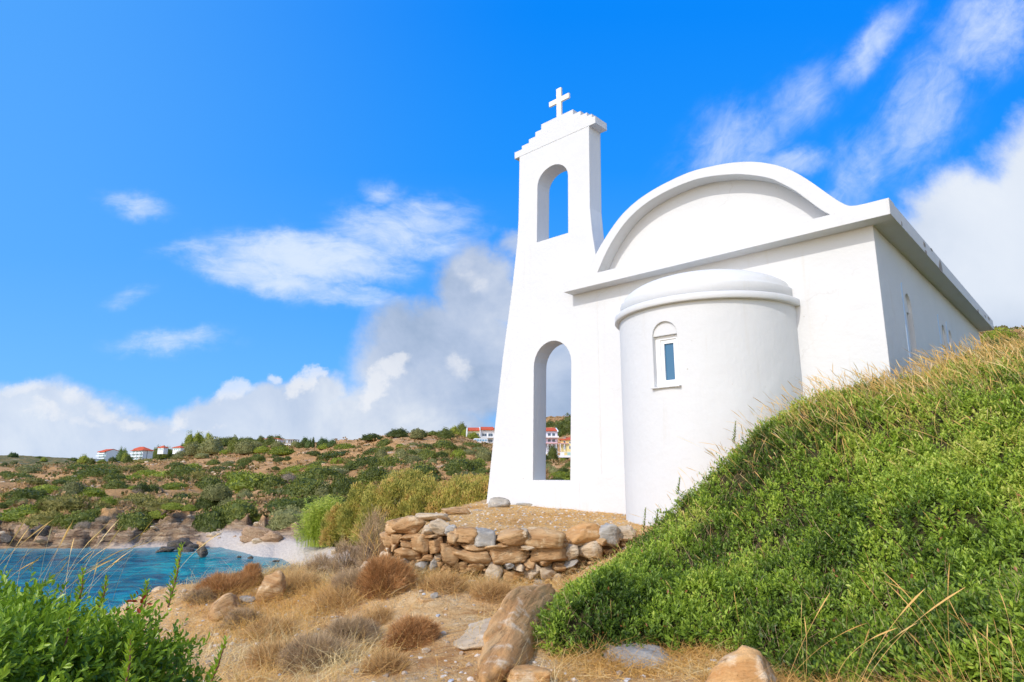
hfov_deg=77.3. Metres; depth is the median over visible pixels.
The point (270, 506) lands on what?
round bush
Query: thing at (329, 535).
tamarisk tree
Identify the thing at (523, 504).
rock
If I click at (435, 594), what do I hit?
rock
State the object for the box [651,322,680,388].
window
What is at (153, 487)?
bush
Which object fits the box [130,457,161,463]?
heath mat
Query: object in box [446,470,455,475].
round bush
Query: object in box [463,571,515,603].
dry shrub
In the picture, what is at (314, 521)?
bush
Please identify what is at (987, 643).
grass clump
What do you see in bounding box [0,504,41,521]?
bush
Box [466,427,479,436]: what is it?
row house
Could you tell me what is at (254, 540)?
hillside stones
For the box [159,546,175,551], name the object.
sea rock
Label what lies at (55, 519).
round bush
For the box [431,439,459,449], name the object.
round bush
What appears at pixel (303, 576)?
dry shrub
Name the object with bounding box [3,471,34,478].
round bush
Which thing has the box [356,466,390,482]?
round bush
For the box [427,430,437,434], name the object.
round tree
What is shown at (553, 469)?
olive bush
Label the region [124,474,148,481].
bush
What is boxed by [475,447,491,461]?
olive bush
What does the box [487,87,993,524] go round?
chapel
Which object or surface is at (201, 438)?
deciduous tree
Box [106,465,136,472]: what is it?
heath mat
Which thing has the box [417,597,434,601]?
rock
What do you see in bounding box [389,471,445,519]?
tamarisk tree
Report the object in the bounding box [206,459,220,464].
round bush
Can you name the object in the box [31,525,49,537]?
shore rock
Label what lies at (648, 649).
rock
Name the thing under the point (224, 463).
olive bush
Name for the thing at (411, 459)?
olive bush
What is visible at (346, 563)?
twig shrub
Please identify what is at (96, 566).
grass clump
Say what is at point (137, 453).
hotel
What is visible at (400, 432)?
round tree
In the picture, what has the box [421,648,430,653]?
rock
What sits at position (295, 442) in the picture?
olive tree
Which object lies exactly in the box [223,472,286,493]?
bush
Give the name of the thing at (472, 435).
deciduous tree
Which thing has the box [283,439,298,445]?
unfinished house
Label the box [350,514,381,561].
grass clump
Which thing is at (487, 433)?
row house
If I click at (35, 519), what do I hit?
heath mat
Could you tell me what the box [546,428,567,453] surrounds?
row house
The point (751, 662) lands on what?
rock
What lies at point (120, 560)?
grass clump
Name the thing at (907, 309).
window
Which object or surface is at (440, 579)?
dry shrub
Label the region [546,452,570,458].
terrace balustrade
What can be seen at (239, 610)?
dry shrub
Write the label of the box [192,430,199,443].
deciduous tree
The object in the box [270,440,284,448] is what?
olive tree
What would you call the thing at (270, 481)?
round bush
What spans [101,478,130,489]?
round bush
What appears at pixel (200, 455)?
olive tree
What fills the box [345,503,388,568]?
twig shrub
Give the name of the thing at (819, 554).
dead stems
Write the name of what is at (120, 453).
pine tree
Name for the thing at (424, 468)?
round bush
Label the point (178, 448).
villa
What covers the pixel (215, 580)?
dry shrub
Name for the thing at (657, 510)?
leafy sprig
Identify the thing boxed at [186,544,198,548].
sea rock
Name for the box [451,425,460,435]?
deciduous tree
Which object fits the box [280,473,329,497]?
round bush
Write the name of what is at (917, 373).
ridge grass
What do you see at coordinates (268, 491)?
bush
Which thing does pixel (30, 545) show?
grass clump
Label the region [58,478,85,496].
bush
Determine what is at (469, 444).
round bush
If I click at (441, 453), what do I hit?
round bush
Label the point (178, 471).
round bush
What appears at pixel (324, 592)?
dry shrub
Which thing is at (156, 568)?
sea
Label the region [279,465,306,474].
bush
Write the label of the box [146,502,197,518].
bush
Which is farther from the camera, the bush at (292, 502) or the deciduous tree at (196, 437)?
the deciduous tree at (196, 437)
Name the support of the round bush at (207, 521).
on the hillside at (173, 526)
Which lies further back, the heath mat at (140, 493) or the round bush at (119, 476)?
the round bush at (119, 476)
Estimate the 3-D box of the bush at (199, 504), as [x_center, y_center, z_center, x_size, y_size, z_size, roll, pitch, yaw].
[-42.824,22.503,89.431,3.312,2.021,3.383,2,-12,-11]
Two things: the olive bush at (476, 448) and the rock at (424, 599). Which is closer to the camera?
the rock at (424, 599)
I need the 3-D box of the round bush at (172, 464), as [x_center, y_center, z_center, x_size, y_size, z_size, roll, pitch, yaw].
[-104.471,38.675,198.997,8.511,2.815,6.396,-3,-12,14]
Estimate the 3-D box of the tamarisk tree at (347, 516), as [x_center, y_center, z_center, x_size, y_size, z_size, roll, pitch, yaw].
[-10.962,12.507,47.371,4.223,4.501,3.320,0,-12,0]
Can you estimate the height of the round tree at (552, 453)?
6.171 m
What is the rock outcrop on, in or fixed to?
on the ground at (454, 611)
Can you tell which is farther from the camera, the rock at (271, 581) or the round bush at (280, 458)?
the round bush at (280, 458)
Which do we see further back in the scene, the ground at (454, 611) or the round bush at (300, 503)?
the round bush at (300, 503)
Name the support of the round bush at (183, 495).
on the hillside at (173, 526)
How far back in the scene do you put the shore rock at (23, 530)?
71.29 m
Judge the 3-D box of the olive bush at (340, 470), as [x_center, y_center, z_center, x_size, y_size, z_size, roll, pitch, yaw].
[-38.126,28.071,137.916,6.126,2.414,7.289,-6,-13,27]
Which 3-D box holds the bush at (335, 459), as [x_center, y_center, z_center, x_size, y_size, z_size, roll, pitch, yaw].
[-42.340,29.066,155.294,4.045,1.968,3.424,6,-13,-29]
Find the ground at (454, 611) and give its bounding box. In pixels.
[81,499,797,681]
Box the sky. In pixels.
[0,0,1023,458]
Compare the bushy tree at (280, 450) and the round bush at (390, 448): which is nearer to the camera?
the round bush at (390, 448)
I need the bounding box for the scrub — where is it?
[0,325,1023,515]
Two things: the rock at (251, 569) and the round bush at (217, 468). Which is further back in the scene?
the round bush at (217, 468)
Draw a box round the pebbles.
[107,503,716,681]
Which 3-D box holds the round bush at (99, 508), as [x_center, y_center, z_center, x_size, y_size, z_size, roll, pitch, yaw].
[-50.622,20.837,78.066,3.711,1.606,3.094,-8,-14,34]
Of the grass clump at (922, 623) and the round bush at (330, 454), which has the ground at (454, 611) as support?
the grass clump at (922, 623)
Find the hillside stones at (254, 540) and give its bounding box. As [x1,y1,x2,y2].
[0,329,998,554]
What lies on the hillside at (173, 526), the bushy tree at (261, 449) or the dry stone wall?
the bushy tree at (261, 449)
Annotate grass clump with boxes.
[0,518,73,589]
[15,517,165,603]
[41,520,226,602]
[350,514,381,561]
[740,586,865,681]
[836,587,964,681]
[855,563,965,681]
[945,589,1023,681]
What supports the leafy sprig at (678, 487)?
on the ridge grass at (917, 373)
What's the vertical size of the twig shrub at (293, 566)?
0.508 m
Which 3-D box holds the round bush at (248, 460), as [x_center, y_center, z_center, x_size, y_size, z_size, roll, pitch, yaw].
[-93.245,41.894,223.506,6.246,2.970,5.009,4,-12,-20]
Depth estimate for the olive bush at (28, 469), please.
207.08 m
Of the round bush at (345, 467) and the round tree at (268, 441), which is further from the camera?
the round tree at (268, 441)
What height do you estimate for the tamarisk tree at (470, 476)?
3.705 m
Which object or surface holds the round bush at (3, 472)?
on the hillside at (173, 526)
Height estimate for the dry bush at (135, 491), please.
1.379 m
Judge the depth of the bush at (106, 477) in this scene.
150.19 m
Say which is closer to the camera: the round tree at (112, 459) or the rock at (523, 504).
the rock at (523, 504)
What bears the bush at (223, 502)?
on the hillside at (173, 526)
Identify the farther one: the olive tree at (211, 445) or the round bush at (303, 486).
the olive tree at (211, 445)
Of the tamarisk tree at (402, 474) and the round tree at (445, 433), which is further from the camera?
the round tree at (445, 433)
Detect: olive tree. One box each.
[170,451,187,459]
[182,441,199,454]
[193,453,209,457]
[195,436,226,453]
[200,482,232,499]
[233,438,256,453]
[252,440,261,446]
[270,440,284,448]
[290,440,297,446]
[409,428,424,438]
[546,420,552,426]
[553,413,570,436]
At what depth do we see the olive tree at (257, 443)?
307.38 m
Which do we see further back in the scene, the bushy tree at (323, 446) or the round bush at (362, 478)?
the bushy tree at (323, 446)
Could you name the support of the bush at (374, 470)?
on the hillside at (173, 526)
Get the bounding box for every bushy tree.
[219,449,227,454]
[253,446,269,452]
[268,445,294,454]
[317,443,329,448]
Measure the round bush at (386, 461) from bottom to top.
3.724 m
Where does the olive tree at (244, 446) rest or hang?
on the hillside at (173, 526)
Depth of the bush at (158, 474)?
163.29 m
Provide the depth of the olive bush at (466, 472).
106.80 m
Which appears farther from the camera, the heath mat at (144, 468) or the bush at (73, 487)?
the heath mat at (144, 468)
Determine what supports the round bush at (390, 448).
on the hillside at (173, 526)
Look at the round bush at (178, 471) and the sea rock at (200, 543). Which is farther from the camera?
the round bush at (178, 471)
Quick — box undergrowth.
[545,362,1023,681]
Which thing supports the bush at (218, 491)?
on the hillside at (173, 526)
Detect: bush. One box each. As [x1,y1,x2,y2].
[0,470,10,475]
[0,503,8,508]
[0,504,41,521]
[0,542,229,681]
[1,497,20,506]
[2,487,48,500]
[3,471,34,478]
[12,491,28,498]
[15,465,43,472]
[18,498,28,505]
[33,484,61,493]
[34,495,50,507]
[48,513,64,524]
[49,478,67,484]
[54,509,100,528]
[57,463,95,470]
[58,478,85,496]
[60,475,78,481]
[72,466,122,476]
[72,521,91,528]
[78,486,107,497]
[87,505,105,514]
[90,463,121,468]
[100,473,117,481]
[100,496,117,505]
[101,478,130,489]
[113,473,127,480]
[114,508,152,530]
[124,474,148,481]
[130,481,151,492]
[131,487,143,493]
[132,469,158,475]
[146,471,166,477]
[146,502,197,518]
[148,483,162,492]
[160,482,188,489]
[164,461,184,468]
[164,464,206,477]
[171,492,193,501]
[187,463,201,467]
[188,492,199,498]
[192,474,224,489]
[192,506,226,532]
[193,497,215,509]
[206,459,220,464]
[207,465,227,471]
[213,498,260,525]
[216,496,238,506]
[220,460,235,465]
[220,469,251,480]
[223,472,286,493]
[235,457,252,463]
[235,461,248,469]
[236,488,254,498]
[238,472,291,491]
[249,453,265,460]
[257,488,278,496]
[257,502,286,515]
[259,473,285,489]
[265,497,295,505]
[265,503,306,530]
[272,456,284,461]
[275,488,286,496]
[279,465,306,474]
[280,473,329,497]
[281,472,295,482]
[281,498,297,507]
[294,472,312,478]
[295,495,320,509]
[303,465,342,477]
[305,451,320,455]
[305,460,326,465]
[309,482,332,496]
[315,493,346,504]
[316,450,351,460]
[326,466,349,474]
[328,473,358,495]
[329,457,342,463]
[334,443,355,449]
[342,465,352,470]
[343,460,354,467]
[349,453,382,469]
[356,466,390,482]
[363,447,375,454]
[363,465,384,479]
[374,446,394,452]
[374,448,388,456]
[375,438,391,447]
[378,454,405,468]
[394,448,408,458]
[402,454,422,465]
[406,449,416,454]
[407,461,440,476]
[416,443,433,448]
[417,447,437,460]
[423,473,442,483]
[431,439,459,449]
[436,450,448,457]
[439,456,477,472]
[439,457,449,463]
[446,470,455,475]
[450,448,466,458]
[451,471,478,480]
[463,442,482,447]
[463,449,475,454]
[470,459,484,467]
[472,447,491,451]
[474,467,489,474]
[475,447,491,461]
[547,466,557,473]
[549,471,569,479]
[558,465,569,472]
[980,327,1018,341]
[991,335,1012,345]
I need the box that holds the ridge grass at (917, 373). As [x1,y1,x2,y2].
[632,325,1023,559]
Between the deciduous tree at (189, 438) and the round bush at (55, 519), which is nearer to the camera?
the round bush at (55, 519)
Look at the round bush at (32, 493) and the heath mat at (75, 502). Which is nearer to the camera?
the heath mat at (75, 502)
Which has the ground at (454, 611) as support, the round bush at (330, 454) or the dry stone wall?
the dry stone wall
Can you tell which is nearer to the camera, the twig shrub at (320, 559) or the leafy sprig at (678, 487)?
the leafy sprig at (678, 487)
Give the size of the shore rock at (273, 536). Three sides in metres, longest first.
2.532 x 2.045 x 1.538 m
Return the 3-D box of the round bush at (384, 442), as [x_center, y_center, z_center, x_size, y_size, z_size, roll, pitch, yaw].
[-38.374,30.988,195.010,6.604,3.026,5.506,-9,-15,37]
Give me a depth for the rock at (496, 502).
12.51 m
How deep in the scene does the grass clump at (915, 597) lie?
2.64 m
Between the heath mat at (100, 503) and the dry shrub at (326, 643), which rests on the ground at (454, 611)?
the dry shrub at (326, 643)
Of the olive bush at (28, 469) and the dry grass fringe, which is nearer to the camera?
the dry grass fringe
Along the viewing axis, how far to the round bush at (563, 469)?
107.74 m
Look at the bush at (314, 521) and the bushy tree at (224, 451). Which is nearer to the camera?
the bush at (314, 521)
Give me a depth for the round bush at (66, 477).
147.65 m
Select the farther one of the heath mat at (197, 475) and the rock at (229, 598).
the heath mat at (197, 475)
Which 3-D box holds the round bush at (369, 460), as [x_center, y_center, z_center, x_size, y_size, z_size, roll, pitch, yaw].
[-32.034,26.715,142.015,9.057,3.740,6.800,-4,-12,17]
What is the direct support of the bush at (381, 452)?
on the hillside at (173, 526)
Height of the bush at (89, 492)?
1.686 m
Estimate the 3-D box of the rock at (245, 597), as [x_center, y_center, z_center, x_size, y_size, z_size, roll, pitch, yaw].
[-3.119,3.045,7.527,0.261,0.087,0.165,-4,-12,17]
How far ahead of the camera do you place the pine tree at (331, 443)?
237.27 m
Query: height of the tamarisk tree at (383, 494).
5.264 m
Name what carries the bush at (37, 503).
on the hillside at (173, 526)
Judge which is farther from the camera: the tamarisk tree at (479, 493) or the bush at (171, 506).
the bush at (171, 506)
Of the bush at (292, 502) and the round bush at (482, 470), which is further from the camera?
the round bush at (482, 470)
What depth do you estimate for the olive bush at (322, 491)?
105.14 m
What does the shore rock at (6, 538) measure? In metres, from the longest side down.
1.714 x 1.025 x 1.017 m
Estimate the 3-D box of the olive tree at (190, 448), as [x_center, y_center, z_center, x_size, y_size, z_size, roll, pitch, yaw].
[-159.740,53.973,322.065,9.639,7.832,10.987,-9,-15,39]
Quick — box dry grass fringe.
[531,632,999,681]
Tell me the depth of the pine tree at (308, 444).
258.99 m
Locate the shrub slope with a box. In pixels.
[530,339,1023,681]
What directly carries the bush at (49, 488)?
on the hillside at (173, 526)
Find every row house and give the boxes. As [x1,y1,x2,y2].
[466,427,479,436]
[479,427,493,442]
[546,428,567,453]
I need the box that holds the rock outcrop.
[477,583,555,681]
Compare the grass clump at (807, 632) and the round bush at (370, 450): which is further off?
the round bush at (370, 450)
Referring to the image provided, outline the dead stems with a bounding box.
[528,356,1023,681]
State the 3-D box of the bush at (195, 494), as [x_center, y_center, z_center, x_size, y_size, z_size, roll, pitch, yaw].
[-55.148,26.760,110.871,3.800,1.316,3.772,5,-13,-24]
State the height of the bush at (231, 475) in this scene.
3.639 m
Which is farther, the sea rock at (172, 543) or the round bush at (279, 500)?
the round bush at (279, 500)
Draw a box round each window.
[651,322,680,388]
[905,297,908,313]
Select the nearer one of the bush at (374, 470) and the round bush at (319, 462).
the bush at (374, 470)
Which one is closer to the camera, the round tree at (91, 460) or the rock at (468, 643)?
the rock at (468, 643)
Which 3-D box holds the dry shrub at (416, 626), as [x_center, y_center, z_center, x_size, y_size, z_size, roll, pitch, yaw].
[-0.899,2.637,5.725,0.625,0.448,0.580,2,-12,-9]
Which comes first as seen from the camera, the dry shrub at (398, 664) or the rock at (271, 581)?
the dry shrub at (398, 664)
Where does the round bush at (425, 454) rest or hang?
on the hillside at (173, 526)
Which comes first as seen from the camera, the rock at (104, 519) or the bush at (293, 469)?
the rock at (104, 519)
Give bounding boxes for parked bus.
[473,438,487,442]
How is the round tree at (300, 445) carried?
on the hillside at (173, 526)
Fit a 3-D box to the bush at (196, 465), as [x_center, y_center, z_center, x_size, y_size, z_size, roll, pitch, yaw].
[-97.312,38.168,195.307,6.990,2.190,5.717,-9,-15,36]
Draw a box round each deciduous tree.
[76,454,88,462]
[121,451,128,460]
[161,446,171,457]
[183,430,194,445]
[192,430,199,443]
[198,432,204,443]
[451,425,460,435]
[466,432,480,438]
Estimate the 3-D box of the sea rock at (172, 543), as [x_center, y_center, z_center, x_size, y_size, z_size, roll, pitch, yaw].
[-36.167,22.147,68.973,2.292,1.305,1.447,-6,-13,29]
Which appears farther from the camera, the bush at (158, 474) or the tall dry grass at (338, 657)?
the bush at (158, 474)
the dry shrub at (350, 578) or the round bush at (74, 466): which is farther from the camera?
the round bush at (74, 466)
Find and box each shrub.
[180,585,217,604]
[191,569,258,598]
[215,605,268,630]
[232,607,302,641]
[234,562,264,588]
[240,631,308,672]
[264,563,285,574]
[271,626,367,677]
[281,560,308,570]
[281,565,330,596]
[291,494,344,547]
[301,575,378,615]
[302,548,340,576]
[319,609,385,646]
[323,530,367,575]
[324,562,366,596]
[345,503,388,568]
[352,546,419,602]
[353,602,395,624]
[357,642,416,677]
[376,609,445,651]
[414,562,470,595]
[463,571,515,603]
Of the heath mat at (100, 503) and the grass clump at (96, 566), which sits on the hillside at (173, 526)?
the heath mat at (100, 503)
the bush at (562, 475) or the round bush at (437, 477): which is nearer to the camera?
the bush at (562, 475)
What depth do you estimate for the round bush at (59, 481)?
143.89 m
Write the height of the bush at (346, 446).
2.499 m
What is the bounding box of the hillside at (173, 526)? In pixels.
[0,333,1022,565]
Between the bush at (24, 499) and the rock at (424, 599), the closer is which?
the rock at (424, 599)
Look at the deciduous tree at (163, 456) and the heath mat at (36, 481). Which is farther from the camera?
the deciduous tree at (163, 456)
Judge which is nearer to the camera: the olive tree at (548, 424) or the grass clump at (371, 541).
the grass clump at (371, 541)
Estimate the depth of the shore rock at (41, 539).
70.31 m
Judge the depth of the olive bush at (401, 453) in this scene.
153.34 m
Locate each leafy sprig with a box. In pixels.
[641,508,645,531]
[654,508,658,526]
[675,476,680,494]
[732,421,735,442]
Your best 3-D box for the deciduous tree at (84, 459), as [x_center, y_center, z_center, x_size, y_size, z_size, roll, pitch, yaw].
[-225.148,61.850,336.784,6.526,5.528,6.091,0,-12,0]
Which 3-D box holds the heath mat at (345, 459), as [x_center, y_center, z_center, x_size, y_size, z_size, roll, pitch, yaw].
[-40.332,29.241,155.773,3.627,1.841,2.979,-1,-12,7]
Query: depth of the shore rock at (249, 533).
68.95 m
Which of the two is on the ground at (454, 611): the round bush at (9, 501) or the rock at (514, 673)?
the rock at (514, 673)
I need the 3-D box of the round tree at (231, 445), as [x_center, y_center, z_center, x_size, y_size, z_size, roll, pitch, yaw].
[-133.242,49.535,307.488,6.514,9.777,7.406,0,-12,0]
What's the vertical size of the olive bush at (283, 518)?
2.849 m
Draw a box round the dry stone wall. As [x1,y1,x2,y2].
[379,515,636,583]
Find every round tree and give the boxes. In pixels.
[86,457,95,463]
[108,456,117,462]
[122,454,133,462]
[153,444,164,458]
[218,437,228,445]
[227,434,240,452]
[239,436,256,441]
[257,435,263,442]
[262,435,276,446]
[294,442,305,447]
[360,433,383,440]
[384,427,409,436]
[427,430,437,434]
[435,427,456,439]
[457,421,467,434]
[547,444,558,460]
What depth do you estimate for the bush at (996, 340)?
66.54 m
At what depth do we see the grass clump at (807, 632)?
3.04 m
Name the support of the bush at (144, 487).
on the hillside at (173, 526)
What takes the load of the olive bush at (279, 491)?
on the hillside at (173, 526)
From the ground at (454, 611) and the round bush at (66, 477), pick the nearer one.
the ground at (454, 611)
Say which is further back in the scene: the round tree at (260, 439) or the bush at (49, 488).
the round tree at (260, 439)
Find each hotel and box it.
[96,449,118,461]
[130,447,153,459]
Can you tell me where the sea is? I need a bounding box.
[0,547,300,615]
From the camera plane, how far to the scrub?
138.98 m
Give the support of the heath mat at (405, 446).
on the hillside at (173, 526)
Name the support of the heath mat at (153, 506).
on the hillside at (173, 526)
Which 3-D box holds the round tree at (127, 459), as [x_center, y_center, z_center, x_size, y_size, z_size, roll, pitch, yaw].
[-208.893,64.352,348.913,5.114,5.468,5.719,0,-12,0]
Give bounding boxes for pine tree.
[7,451,17,456]
[116,447,127,461]
[304,438,311,447]
[316,436,327,446]
[327,439,335,446]
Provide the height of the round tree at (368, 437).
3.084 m
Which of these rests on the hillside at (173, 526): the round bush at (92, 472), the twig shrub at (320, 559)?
the round bush at (92, 472)
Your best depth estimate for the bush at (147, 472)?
167.73 m
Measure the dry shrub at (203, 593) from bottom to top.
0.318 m
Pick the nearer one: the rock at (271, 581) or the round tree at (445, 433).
the rock at (271, 581)
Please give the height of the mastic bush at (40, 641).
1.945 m
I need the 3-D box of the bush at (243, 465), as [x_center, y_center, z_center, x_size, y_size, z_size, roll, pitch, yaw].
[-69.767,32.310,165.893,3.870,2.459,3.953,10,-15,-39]
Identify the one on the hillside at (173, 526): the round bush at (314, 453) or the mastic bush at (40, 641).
the round bush at (314, 453)
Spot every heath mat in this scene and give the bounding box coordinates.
[15,477,49,484]
[16,506,74,528]
[30,492,95,511]
[87,499,114,508]
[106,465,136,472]
[115,493,159,508]
[121,464,149,470]
[122,491,151,498]
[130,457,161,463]
[131,494,191,513]
[186,471,208,480]
[342,458,350,463]
[397,444,413,447]
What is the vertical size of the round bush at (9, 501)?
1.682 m
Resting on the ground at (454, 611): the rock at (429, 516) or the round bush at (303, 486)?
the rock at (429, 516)
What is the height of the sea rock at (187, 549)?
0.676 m
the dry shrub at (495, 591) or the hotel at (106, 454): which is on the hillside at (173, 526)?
the hotel at (106, 454)
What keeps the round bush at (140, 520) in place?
on the hillside at (173, 526)
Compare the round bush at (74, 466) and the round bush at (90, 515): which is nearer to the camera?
the round bush at (90, 515)
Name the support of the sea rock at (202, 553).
in the sea
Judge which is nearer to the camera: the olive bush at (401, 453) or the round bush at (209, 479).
the round bush at (209, 479)
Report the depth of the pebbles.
7.02 m
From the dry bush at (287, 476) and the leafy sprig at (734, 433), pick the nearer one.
the leafy sprig at (734, 433)
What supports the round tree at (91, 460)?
on the hillside at (173, 526)
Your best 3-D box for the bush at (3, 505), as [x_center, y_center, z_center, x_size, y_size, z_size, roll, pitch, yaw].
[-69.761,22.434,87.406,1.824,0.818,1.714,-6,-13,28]
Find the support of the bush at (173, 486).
on the hillside at (173, 526)
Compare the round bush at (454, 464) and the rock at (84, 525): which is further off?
the round bush at (454, 464)
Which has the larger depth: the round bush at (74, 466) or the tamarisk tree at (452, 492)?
the round bush at (74, 466)
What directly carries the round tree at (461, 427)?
on the hillside at (173, 526)
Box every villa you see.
[157,445,168,453]
[172,445,184,453]
[558,436,570,454]
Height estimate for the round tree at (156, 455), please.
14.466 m
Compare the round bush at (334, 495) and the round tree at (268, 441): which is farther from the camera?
the round tree at (268, 441)
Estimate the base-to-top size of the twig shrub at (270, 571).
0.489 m
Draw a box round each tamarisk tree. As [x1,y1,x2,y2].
[317,502,360,551]
[336,479,375,537]
[348,473,419,544]
[389,467,442,497]
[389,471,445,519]
[424,476,478,512]
[435,472,489,488]
[459,473,489,506]
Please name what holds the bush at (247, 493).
on the hillside at (173, 526)
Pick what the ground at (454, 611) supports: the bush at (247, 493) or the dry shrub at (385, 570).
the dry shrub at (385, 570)
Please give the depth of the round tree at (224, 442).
465.03 m
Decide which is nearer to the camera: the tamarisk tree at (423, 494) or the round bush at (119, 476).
the tamarisk tree at (423, 494)
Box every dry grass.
[107,538,733,681]
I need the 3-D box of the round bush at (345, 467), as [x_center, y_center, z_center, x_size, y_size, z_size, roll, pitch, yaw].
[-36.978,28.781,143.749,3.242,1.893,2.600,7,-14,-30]
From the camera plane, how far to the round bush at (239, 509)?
78.90 m
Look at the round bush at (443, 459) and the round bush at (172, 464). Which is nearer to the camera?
the round bush at (443, 459)
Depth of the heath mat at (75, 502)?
77.56 m
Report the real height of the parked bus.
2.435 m
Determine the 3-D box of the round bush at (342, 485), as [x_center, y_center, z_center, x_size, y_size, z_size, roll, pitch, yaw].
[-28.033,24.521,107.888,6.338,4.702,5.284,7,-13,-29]
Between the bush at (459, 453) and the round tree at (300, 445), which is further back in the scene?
the round tree at (300, 445)
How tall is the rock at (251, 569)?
0.460 m
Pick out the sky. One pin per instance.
(291, 219)
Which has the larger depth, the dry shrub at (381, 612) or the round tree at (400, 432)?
the round tree at (400, 432)
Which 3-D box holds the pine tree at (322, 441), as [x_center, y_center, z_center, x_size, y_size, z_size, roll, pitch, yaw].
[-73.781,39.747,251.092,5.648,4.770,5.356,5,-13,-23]
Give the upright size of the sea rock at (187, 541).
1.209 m
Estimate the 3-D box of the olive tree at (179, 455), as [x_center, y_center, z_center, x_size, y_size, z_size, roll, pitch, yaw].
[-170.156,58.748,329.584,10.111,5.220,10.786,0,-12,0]
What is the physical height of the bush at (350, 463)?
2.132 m
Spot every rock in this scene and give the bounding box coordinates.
[0,534,13,542]
[14,524,31,539]
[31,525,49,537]
[34,536,47,543]
[54,533,64,537]
[94,515,110,522]
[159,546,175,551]
[167,540,184,549]
[177,538,192,546]
[177,547,194,551]
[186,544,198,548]
[196,541,205,547]
[197,546,207,557]
[208,593,238,621]
[239,525,271,542]
[239,595,255,602]
[256,570,285,602]
[259,530,283,541]
[415,513,449,520]
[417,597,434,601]
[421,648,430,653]
[430,592,437,598]
[441,507,470,514]
[453,618,490,649]
[488,497,510,507]
[505,664,551,681]
[516,503,532,505]
[600,642,671,670]
[706,645,778,681]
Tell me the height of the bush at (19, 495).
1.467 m
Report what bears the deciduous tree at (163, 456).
on the hillside at (173, 526)
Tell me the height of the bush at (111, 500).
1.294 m
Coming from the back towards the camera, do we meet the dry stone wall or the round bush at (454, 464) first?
the round bush at (454, 464)
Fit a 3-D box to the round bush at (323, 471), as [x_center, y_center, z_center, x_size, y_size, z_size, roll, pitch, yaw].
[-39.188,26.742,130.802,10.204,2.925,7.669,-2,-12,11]
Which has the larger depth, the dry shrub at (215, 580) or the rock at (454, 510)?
the rock at (454, 510)
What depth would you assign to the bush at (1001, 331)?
75.43 m
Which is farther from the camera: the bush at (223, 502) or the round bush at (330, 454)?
the round bush at (330, 454)
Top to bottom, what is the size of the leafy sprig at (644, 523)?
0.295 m
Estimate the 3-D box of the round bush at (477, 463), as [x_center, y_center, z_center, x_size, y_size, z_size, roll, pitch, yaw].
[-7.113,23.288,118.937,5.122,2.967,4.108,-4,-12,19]
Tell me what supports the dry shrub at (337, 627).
on the ground at (454, 611)
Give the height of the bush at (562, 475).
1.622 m
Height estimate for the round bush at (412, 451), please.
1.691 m
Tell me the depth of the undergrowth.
6.08 m
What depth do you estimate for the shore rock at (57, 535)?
72.05 m
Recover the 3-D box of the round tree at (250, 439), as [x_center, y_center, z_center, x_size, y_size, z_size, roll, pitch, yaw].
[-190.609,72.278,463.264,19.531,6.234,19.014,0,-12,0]
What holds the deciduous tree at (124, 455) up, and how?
on the hillside at (173, 526)
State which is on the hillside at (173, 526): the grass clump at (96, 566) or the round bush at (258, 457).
the round bush at (258, 457)
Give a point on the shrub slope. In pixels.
(946, 467)
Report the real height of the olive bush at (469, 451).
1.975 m
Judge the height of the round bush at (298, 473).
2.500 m
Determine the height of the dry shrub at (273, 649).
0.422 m
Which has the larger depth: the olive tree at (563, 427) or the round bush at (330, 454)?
the olive tree at (563, 427)
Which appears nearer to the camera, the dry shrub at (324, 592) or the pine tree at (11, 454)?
the dry shrub at (324, 592)
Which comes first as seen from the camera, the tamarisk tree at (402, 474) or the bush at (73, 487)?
the tamarisk tree at (402, 474)
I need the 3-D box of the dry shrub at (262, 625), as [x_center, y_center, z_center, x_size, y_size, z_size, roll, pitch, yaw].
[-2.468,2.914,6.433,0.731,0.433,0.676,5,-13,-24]
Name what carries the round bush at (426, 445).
on the hillside at (173, 526)
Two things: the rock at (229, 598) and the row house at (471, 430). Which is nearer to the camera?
the rock at (229, 598)
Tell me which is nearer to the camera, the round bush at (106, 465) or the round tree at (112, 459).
the round bush at (106, 465)
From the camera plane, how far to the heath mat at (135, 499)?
87.19 m
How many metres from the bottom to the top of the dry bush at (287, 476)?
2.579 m
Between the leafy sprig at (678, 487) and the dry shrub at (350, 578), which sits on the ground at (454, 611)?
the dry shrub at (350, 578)
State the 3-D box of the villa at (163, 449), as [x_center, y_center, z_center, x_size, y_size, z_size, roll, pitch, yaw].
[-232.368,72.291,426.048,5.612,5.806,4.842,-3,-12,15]
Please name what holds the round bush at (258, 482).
on the hillside at (173, 526)

